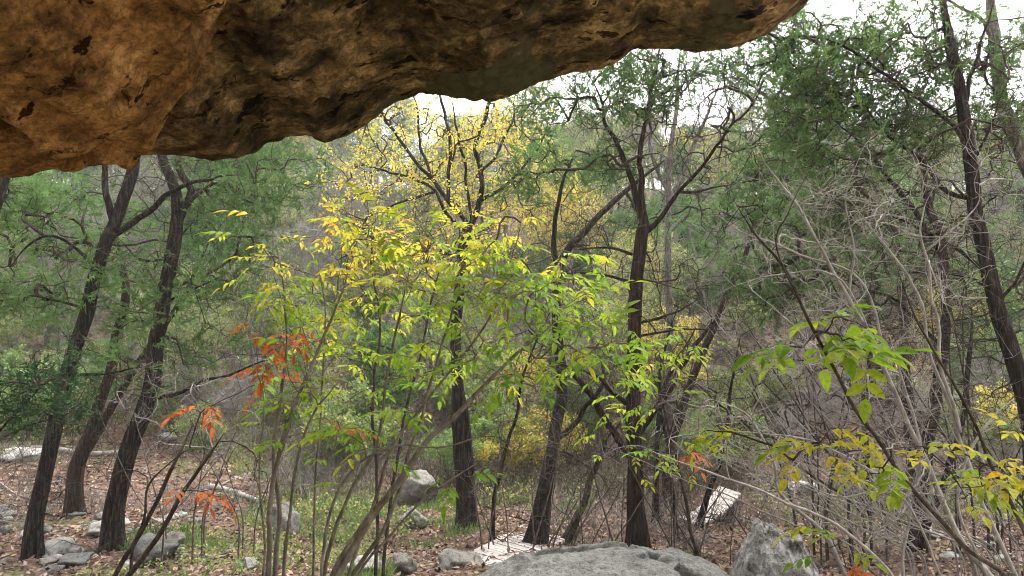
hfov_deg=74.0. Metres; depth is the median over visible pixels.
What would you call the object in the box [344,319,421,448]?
juniper tree
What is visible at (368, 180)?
bare tree
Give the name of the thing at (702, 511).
thin tree
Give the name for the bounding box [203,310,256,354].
shrub
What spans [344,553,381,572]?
rock
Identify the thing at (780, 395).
shrub
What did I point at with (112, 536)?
juniper tree
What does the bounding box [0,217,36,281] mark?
oak tree
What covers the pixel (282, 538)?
ground cover
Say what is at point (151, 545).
shrub
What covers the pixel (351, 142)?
oak tree
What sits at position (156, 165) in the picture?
bare tree
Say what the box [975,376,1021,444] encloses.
shrub
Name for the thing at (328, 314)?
shrub
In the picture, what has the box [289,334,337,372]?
shrub
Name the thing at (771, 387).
shrub
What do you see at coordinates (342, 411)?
shrub
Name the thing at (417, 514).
rock
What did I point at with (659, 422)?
thin tree
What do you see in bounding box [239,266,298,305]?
shrub
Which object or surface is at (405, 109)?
oak tree
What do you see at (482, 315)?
shrub
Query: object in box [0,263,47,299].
brush
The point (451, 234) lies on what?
elm tree
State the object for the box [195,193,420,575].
sapling
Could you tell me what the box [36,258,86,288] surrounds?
shrub
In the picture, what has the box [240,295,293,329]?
shrub
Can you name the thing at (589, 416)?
shrub
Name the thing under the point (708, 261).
bare tree
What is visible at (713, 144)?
oak tree
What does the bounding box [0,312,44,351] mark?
shrub
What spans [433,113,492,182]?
oak tree
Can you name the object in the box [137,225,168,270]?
oak tree
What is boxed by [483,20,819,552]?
juniper tree
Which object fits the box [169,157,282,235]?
juniper tree
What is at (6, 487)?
fallen branch
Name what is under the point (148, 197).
bare tree
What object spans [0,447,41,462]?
rock
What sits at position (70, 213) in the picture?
bare tree
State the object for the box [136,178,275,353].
juniper tree
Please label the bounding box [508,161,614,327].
elm tree
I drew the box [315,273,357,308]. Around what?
shrub
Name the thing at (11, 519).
stone
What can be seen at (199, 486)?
bare shrub
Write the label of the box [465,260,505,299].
shrub
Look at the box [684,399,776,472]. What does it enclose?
shrub
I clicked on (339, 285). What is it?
brush
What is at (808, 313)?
brush
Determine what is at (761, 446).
shrub
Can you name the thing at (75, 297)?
shrub
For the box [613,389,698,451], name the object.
shrub
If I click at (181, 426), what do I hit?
shrub
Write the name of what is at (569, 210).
elm tree
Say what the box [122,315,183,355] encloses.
shrub
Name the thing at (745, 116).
oak tree
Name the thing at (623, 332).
oak tree
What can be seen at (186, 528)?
grass
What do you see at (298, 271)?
brush
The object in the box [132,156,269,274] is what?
juniper tree
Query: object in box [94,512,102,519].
stone
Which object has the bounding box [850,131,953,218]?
oak tree
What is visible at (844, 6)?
sky
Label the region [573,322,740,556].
sapling
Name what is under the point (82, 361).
brush
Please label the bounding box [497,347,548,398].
shrub
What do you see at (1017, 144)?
oak tree
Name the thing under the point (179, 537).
rock
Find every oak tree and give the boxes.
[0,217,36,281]
[1,175,46,243]
[59,155,169,199]
[94,155,157,185]
[101,261,240,414]
[110,172,170,239]
[133,295,257,440]
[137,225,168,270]
[139,239,220,356]
[147,161,198,227]
[204,235,328,391]
[227,171,326,307]
[264,140,370,259]
[264,158,315,231]
[266,277,368,441]
[300,123,377,217]
[302,120,392,210]
[305,225,375,338]
[334,95,493,278]
[335,203,410,324]
[335,218,386,306]
[346,95,435,206]
[367,150,480,316]
[374,93,420,183]
[381,150,431,240]
[385,258,511,422]
[389,273,475,388]
[422,108,518,232]
[425,122,513,255]
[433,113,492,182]
[434,110,485,161]
[475,109,534,213]
[485,104,600,269]
[514,163,560,239]
[533,250,661,451]
[544,103,624,219]
[550,136,662,253]
[558,118,607,204]
[561,82,668,242]
[591,117,642,196]
[592,222,717,387]
[671,114,793,254]
[706,86,811,225]
[728,216,854,366]
[773,93,872,163]
[803,132,900,255]
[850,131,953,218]
[887,119,999,231]
[901,127,982,201]
[909,98,1012,253]
[918,0,1023,322]
[957,206,1023,322]
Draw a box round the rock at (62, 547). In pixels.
[44,536,85,556]
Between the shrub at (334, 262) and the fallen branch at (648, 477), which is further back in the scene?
the shrub at (334, 262)
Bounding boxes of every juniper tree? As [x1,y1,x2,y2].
[0,154,256,561]
[0,169,87,270]
[19,189,238,521]
[26,166,102,227]
[40,136,346,558]
[45,184,111,260]
[68,165,106,211]
[113,155,157,207]
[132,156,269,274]
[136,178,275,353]
[150,155,192,219]
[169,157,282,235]
[208,162,281,237]
[214,214,274,306]
[260,137,302,233]
[262,139,310,180]
[293,161,333,225]
[308,127,381,211]
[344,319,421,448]
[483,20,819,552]
[546,222,593,291]
[579,205,657,314]
[617,108,668,190]
[631,185,716,307]
[653,138,714,237]
[654,214,729,316]
[662,123,728,197]
[684,20,1023,558]
[706,0,1023,574]
[706,124,757,204]
[716,105,980,522]
[861,193,953,294]
[950,114,1005,205]
[951,236,1023,344]
[996,180,1023,244]
[997,181,1023,236]
[1013,212,1023,269]
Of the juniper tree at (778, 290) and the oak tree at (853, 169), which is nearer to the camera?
the juniper tree at (778, 290)
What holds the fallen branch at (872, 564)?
on the ground at (184, 461)
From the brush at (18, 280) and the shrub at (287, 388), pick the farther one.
the brush at (18, 280)
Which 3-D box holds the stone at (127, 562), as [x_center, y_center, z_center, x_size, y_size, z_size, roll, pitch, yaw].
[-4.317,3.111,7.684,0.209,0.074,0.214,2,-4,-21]
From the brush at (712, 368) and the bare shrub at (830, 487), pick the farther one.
the brush at (712, 368)
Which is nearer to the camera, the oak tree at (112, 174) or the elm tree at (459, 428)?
the elm tree at (459, 428)
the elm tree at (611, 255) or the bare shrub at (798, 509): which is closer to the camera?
the bare shrub at (798, 509)
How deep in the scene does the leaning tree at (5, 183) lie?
8.41 m
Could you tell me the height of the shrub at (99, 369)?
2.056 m
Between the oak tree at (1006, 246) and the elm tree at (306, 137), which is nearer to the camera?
the oak tree at (1006, 246)
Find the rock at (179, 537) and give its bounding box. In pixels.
[162,530,185,545]
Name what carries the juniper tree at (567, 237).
on the ground at (184, 461)
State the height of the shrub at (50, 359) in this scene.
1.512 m
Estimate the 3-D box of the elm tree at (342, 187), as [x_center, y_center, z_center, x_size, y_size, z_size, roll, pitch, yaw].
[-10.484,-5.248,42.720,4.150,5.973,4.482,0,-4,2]
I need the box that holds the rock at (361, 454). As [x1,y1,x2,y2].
[352,449,374,466]
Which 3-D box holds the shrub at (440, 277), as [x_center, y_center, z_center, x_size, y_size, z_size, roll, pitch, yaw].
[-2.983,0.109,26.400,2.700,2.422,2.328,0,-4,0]
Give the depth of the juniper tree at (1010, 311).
20.59 m
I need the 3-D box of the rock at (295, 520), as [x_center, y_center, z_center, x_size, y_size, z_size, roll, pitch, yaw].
[-3.463,3.579,10.269,0.495,0.640,0.341,0,-4,-7]
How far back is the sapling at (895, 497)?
2.84 m
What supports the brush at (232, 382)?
on the ground at (184, 461)
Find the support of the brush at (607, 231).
on the ground at (184, 461)
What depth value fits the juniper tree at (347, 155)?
50.87 m
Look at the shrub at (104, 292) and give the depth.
27.80 m
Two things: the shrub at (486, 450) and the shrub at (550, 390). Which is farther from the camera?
the shrub at (550, 390)
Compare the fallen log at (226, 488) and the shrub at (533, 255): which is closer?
the fallen log at (226, 488)
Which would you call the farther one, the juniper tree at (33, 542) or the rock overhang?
the juniper tree at (33, 542)
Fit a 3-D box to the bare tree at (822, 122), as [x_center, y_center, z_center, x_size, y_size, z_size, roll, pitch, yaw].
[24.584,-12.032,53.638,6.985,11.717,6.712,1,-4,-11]
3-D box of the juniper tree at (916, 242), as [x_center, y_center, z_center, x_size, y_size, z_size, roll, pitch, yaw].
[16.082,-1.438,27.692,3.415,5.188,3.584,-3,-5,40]
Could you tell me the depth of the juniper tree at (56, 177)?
34.29 m
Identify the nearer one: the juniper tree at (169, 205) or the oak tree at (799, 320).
the oak tree at (799, 320)
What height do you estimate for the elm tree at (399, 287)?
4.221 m
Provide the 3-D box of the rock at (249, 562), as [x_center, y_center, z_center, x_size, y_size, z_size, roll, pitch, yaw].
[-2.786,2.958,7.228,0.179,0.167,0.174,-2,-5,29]
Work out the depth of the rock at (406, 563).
6.86 m
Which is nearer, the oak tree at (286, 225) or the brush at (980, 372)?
the brush at (980, 372)
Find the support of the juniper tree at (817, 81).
on the ground at (184, 461)
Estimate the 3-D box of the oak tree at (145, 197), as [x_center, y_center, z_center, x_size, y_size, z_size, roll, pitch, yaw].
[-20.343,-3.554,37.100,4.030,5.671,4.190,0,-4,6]
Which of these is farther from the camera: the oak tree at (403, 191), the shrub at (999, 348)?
the oak tree at (403, 191)
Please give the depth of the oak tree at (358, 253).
27.13 m
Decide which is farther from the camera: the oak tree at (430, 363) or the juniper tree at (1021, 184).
the juniper tree at (1021, 184)
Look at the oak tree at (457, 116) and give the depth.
45.42 m
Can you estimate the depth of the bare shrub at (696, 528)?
8.15 m
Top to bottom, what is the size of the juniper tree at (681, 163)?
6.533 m
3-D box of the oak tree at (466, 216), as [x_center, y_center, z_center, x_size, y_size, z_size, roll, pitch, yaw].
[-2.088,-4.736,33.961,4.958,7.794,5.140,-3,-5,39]
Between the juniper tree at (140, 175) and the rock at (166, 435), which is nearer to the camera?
the rock at (166, 435)
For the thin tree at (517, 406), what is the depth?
9.56 m
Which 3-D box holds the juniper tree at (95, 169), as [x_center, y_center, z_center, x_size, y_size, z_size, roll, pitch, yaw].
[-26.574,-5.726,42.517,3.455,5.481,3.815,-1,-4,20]
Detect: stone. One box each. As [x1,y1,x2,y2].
[0,504,8,512]
[0,510,16,518]
[0,516,12,523]
[0,524,12,533]
[0,558,11,563]
[39,555,60,564]
[40,564,65,573]
[44,525,52,532]
[67,512,86,516]
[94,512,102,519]
[124,559,135,568]
[164,513,180,520]
[179,512,187,517]
[188,517,203,523]
[930,531,943,538]
[939,551,958,557]
[982,541,994,546]
[992,554,1010,562]
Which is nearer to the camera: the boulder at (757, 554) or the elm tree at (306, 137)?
the boulder at (757, 554)
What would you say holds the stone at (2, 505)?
on the ground at (184, 461)
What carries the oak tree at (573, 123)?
on the ground at (184, 461)
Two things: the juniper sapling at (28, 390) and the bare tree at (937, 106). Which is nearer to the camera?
the juniper sapling at (28, 390)
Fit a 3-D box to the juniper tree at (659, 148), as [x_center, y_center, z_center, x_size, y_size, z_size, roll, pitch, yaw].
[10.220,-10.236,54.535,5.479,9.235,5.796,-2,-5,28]
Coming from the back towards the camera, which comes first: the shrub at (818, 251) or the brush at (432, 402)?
the shrub at (818, 251)
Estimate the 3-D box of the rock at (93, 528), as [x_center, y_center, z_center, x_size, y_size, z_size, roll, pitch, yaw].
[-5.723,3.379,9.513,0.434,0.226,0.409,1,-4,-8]
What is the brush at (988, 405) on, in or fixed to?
on the ground at (184, 461)
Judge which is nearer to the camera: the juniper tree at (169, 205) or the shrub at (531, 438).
the shrub at (531, 438)
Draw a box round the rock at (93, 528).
[87,521,100,536]
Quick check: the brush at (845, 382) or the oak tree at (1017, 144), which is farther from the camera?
the brush at (845, 382)
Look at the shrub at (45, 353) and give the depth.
20.41 m
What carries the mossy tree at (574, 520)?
on the ground at (184, 461)
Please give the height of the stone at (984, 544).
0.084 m
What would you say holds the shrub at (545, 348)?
on the ground at (184, 461)
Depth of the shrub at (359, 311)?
24.79 m
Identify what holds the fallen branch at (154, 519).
on the ground at (184, 461)
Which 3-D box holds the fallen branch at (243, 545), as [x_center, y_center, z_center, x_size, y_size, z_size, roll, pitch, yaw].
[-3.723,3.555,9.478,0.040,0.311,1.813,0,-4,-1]
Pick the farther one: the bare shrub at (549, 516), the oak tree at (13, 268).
the oak tree at (13, 268)
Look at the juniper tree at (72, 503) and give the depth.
10.95 m
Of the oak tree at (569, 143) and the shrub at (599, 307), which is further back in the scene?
the oak tree at (569, 143)
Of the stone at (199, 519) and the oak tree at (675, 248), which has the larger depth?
the oak tree at (675, 248)
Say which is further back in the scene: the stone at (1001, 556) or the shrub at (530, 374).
the shrub at (530, 374)
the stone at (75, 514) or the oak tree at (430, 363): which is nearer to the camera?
the stone at (75, 514)
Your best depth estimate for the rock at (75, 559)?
7.71 m
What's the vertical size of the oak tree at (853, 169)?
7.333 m
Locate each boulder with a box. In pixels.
[398,470,438,505]
[479,541,729,575]
[730,518,818,575]
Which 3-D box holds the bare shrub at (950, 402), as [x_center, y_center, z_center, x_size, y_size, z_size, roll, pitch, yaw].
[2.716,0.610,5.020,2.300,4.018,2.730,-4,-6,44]
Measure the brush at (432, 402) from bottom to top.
2.385 m
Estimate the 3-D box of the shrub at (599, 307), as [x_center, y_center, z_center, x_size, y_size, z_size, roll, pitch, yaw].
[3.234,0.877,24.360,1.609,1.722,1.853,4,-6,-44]
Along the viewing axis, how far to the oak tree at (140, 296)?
17.32 m
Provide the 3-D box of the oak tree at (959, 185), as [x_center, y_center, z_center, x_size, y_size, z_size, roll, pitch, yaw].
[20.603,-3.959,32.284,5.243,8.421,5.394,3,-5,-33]
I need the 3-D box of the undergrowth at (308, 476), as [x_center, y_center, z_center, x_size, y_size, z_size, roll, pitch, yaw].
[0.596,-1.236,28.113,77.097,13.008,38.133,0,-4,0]
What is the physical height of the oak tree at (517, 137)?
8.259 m
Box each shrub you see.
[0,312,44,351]
[0,340,79,425]
[0,368,53,443]
[3,263,42,283]
[4,360,119,429]
[17,294,79,346]
[20,280,83,308]
[26,352,61,370]
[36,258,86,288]
[40,339,95,365]
[48,348,135,402]
[53,365,295,575]
[61,338,117,375]
[68,285,96,311]
[77,264,137,299]
[90,350,316,565]
[103,286,120,308]
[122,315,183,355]
[127,354,230,427]
[165,343,210,381]
[167,400,230,452]
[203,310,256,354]
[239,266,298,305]
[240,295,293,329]
[242,312,304,357]
[258,368,328,421]
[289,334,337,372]
[289,365,412,467]
[292,397,383,457]
[298,297,364,349]
[302,257,343,290]
[315,254,351,273]
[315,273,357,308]
[331,247,390,278]
[338,333,403,374]
[340,291,377,326]
[362,352,419,398]
[383,324,416,366]
[399,326,478,381]
[407,262,467,300]
[413,427,489,485]
[424,334,529,430]
[445,229,461,248]
[446,355,503,409]
[453,393,678,549]
[463,300,492,324]
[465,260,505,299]
[470,392,549,462]
[472,425,533,480]
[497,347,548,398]
[498,404,593,474]
[507,240,545,275]
[525,253,567,283]
[529,331,569,365]
[529,364,593,404]
[534,381,609,442]
[535,356,625,420]
[577,291,621,325]
[581,358,1014,575]
[583,348,625,390]
[604,300,655,334]
[606,154,1023,575]
[611,421,818,565]
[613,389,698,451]
[641,320,698,375]
[641,420,695,466]
[648,272,696,303]
[657,194,1023,565]
[668,101,1023,575]
[678,360,768,421]
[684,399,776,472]
[686,397,765,480]
[724,301,775,337]
[730,359,806,417]
[747,373,786,416]
[789,239,837,261]
[827,347,896,395]
[849,230,878,256]
[871,274,938,318]
[911,288,988,339]
[914,384,956,416]
[937,388,1021,458]
[947,324,1021,384]
[959,251,1018,265]
[965,321,1023,390]
[972,332,1023,358]
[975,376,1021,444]
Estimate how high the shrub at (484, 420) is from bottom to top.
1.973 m
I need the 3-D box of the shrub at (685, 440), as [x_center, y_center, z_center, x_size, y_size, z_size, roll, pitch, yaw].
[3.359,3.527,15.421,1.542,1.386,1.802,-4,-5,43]
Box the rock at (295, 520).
[266,502,299,538]
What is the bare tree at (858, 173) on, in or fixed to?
on the ground at (184, 461)
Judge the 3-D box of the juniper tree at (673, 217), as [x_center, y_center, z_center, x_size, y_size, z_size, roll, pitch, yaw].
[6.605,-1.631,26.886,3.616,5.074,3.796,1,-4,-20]
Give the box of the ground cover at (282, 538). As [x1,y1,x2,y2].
[0,212,1023,575]
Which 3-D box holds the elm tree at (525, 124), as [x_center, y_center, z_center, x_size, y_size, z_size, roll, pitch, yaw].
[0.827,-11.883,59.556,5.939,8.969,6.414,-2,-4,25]
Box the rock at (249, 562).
[241,557,259,571]
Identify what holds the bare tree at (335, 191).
on the ground at (184, 461)
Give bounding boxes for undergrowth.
[0,204,1023,548]
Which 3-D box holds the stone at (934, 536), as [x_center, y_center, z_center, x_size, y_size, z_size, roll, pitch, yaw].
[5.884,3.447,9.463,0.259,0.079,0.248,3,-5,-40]
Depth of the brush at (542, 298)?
26.45 m
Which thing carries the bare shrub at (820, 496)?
on the ground at (184, 461)
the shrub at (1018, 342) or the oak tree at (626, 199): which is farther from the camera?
the oak tree at (626, 199)
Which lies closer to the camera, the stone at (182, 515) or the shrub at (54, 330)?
the stone at (182, 515)
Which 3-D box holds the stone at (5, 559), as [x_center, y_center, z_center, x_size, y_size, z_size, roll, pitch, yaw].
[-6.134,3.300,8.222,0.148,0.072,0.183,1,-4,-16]
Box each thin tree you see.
[438,288,595,549]
[608,302,723,541]
[648,326,776,534]
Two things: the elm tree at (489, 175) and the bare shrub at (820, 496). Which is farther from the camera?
the elm tree at (489, 175)
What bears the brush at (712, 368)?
on the ground at (184, 461)
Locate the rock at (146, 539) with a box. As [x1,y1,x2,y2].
[127,532,178,566]
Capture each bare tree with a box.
[0,193,133,346]
[93,167,207,282]
[141,155,179,183]
[252,214,346,343]
[293,166,379,283]
[330,166,395,246]
[372,97,424,193]
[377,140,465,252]
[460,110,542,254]
[611,49,788,497]
[620,107,696,197]
[655,179,770,359]
[721,86,786,135]
[759,132,844,232]
[789,85,863,148]
[800,119,905,281]
[866,90,950,149]
[935,128,1023,240]
[982,168,1014,225]
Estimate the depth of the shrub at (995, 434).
14.50 m
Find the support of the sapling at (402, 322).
on the ground at (184, 461)
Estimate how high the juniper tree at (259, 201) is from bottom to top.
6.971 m
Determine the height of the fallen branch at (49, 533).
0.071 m
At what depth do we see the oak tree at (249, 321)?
19.14 m
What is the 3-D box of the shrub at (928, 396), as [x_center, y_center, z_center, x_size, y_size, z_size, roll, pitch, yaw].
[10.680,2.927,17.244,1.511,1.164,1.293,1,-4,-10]
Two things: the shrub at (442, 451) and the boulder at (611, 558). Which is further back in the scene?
the shrub at (442, 451)
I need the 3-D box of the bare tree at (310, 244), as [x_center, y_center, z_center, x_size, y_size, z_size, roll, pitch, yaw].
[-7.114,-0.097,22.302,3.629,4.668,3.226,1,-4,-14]
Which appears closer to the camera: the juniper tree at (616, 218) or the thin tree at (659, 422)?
the thin tree at (659, 422)
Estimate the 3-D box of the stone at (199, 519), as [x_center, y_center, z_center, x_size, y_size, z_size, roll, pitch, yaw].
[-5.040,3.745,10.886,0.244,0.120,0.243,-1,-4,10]
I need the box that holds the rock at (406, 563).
[393,552,416,575]
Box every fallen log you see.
[0,445,118,455]
[207,483,259,503]
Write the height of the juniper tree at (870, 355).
8.347 m
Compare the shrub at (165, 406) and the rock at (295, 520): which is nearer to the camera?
the rock at (295, 520)
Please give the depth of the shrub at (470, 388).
17.02 m
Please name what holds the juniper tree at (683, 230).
on the ground at (184, 461)
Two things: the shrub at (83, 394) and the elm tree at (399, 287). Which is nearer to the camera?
the shrub at (83, 394)
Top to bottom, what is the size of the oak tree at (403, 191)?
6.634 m
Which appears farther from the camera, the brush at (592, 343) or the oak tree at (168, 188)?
the oak tree at (168, 188)
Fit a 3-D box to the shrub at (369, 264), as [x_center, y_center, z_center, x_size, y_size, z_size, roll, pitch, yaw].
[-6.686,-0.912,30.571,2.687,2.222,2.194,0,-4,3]
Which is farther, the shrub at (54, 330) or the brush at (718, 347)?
the shrub at (54, 330)
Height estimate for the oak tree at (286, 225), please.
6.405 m
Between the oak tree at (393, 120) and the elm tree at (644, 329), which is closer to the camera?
the elm tree at (644, 329)
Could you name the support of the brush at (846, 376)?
on the ground at (184, 461)
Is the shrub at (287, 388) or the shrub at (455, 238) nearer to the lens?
the shrub at (287, 388)
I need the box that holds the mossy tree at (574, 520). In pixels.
[544,359,681,544]
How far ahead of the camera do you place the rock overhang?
3.73 m
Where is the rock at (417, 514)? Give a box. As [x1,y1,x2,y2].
[397,506,428,529]
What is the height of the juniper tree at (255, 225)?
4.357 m
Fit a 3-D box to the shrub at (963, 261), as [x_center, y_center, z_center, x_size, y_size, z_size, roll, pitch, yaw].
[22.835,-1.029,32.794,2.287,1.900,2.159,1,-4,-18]
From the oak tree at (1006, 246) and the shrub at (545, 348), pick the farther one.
the oak tree at (1006, 246)
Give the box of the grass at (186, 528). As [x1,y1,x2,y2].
[0,280,1023,575]
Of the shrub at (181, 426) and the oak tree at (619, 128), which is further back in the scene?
the oak tree at (619, 128)
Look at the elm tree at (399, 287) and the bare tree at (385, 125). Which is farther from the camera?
the bare tree at (385, 125)
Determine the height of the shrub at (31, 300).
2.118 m
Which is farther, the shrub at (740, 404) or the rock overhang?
the shrub at (740, 404)
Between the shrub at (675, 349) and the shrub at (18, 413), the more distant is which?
the shrub at (675, 349)
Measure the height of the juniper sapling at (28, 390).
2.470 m
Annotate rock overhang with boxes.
[0,0,808,177]
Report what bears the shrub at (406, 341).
on the ground at (184, 461)
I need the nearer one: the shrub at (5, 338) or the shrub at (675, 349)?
the shrub at (675, 349)
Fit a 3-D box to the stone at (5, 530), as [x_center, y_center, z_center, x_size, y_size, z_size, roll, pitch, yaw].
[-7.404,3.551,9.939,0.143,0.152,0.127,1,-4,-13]
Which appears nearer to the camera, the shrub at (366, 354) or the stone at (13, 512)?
the stone at (13, 512)
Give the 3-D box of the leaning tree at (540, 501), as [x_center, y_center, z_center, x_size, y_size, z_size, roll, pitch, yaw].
[1.840,0.352,10.619,4.379,6.676,3.984,0,-4,0]
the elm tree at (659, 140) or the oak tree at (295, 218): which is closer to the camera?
the oak tree at (295, 218)
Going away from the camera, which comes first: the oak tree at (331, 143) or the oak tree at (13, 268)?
the oak tree at (13, 268)
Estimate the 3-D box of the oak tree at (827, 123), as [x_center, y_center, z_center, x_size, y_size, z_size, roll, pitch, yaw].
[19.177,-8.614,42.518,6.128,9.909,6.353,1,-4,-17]
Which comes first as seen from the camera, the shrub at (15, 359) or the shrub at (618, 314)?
the shrub at (15, 359)
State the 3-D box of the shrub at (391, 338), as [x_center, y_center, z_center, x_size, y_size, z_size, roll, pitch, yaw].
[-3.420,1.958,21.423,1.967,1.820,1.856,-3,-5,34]
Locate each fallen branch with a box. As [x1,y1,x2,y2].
[0,482,30,497]
[47,524,86,534]
[142,512,182,526]
[217,535,265,553]
[221,472,250,484]
[617,476,678,479]
[816,557,1020,569]
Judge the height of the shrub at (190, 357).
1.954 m
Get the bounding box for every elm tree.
[283,119,383,213]
[304,89,613,529]
[313,162,374,229]
[351,231,429,320]
[430,225,499,296]
[437,100,538,283]
[482,78,570,143]
[499,103,550,159]
[503,149,601,270]
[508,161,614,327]
[586,225,672,310]
[613,303,724,411]
[643,105,670,187]
[661,121,742,236]
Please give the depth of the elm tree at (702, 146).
35.75 m
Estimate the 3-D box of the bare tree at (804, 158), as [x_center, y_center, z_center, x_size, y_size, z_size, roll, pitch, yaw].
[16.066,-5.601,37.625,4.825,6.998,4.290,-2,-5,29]
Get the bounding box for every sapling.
[0,330,104,535]
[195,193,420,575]
[254,182,682,575]
[263,197,522,575]
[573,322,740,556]
[687,259,1023,575]
[717,156,1007,575]
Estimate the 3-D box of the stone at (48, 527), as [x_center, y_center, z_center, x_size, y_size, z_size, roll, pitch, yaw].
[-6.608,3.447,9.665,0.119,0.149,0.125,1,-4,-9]
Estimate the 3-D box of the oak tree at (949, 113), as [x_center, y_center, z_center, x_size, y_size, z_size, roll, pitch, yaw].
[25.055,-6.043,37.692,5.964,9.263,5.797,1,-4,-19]
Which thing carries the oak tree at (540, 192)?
on the ground at (184, 461)
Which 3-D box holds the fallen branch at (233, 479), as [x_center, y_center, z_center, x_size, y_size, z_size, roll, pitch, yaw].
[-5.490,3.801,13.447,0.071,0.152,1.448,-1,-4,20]
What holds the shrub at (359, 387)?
on the ground at (184, 461)
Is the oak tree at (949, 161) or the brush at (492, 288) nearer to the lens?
the brush at (492, 288)
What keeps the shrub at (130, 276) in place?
on the ground at (184, 461)
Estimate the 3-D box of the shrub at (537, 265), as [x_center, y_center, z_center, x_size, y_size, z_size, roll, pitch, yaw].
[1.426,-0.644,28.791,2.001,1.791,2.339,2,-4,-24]
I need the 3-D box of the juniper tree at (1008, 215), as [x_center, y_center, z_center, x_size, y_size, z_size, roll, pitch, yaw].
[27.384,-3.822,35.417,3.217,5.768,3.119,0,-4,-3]
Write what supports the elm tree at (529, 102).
on the ground at (184, 461)
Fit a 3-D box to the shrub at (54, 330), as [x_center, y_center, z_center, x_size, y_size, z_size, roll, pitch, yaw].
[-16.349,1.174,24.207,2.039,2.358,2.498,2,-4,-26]
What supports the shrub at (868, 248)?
on the ground at (184, 461)
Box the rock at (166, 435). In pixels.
[159,432,176,440]
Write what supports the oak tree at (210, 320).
on the ground at (184, 461)
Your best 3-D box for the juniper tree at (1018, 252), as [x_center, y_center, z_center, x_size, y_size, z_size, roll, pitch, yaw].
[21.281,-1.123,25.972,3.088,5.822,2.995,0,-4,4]
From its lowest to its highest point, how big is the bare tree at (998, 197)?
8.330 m
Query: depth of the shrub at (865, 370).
18.31 m
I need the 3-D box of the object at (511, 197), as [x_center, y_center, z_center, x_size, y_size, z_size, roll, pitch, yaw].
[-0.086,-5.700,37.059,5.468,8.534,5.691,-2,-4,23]
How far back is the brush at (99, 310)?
26.94 m
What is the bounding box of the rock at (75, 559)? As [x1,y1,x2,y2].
[57,552,94,566]
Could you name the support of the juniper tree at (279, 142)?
on the ground at (184, 461)
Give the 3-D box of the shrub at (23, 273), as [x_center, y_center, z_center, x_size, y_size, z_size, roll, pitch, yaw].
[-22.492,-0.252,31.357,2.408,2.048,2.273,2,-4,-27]
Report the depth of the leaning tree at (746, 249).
13.23 m
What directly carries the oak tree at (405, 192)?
on the ground at (184, 461)
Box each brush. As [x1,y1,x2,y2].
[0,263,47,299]
[2,285,46,318]
[46,350,105,369]
[80,290,118,320]
[118,337,181,372]
[161,338,286,438]
[182,371,256,416]
[268,262,317,297]
[287,268,342,313]
[366,306,422,334]
[379,269,411,298]
[399,338,480,410]
[482,270,548,322]
[512,275,565,306]
[571,325,641,372]
[589,227,611,245]
[651,304,752,356]
[674,361,739,393]
[764,385,856,452]
[778,299,825,333]
[779,330,873,425]
[810,362,962,444]
[956,349,1023,408]
[956,390,1019,422]
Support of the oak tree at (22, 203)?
on the ground at (184, 461)
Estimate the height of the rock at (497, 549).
0.949 m
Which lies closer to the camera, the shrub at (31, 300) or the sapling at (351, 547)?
the sapling at (351, 547)
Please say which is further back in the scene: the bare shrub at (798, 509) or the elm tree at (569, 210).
the elm tree at (569, 210)
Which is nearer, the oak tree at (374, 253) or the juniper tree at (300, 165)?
the oak tree at (374, 253)
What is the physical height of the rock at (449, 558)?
0.304 m
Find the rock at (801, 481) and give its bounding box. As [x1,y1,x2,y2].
[788,480,817,494]
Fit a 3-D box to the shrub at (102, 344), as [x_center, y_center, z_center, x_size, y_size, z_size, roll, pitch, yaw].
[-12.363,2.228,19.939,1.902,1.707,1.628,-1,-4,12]
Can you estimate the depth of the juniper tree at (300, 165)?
54.50 m
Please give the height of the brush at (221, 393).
2.844 m
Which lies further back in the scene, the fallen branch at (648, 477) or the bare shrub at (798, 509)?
the fallen branch at (648, 477)
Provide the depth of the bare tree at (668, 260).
14.09 m
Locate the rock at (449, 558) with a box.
[437,548,482,571]
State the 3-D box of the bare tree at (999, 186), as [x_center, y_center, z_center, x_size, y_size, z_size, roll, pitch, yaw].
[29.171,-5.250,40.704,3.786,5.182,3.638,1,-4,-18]
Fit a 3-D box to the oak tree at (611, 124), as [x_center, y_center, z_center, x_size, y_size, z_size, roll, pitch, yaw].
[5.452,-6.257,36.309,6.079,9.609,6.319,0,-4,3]
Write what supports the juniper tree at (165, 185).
on the ground at (184, 461)
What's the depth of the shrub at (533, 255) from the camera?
30.01 m
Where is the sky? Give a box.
[52,0,1023,197]
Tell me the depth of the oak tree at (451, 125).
28.59 m
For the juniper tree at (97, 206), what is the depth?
35.91 m
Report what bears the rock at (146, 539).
on the ground at (184, 461)
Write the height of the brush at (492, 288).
2.350 m
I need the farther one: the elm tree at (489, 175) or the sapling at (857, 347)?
the elm tree at (489, 175)
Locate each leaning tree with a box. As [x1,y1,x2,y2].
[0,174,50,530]
[488,121,748,546]
[645,164,815,507]
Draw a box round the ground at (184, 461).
[0,187,1023,575]
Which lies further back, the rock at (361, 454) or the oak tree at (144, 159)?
the oak tree at (144, 159)
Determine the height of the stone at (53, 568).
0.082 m

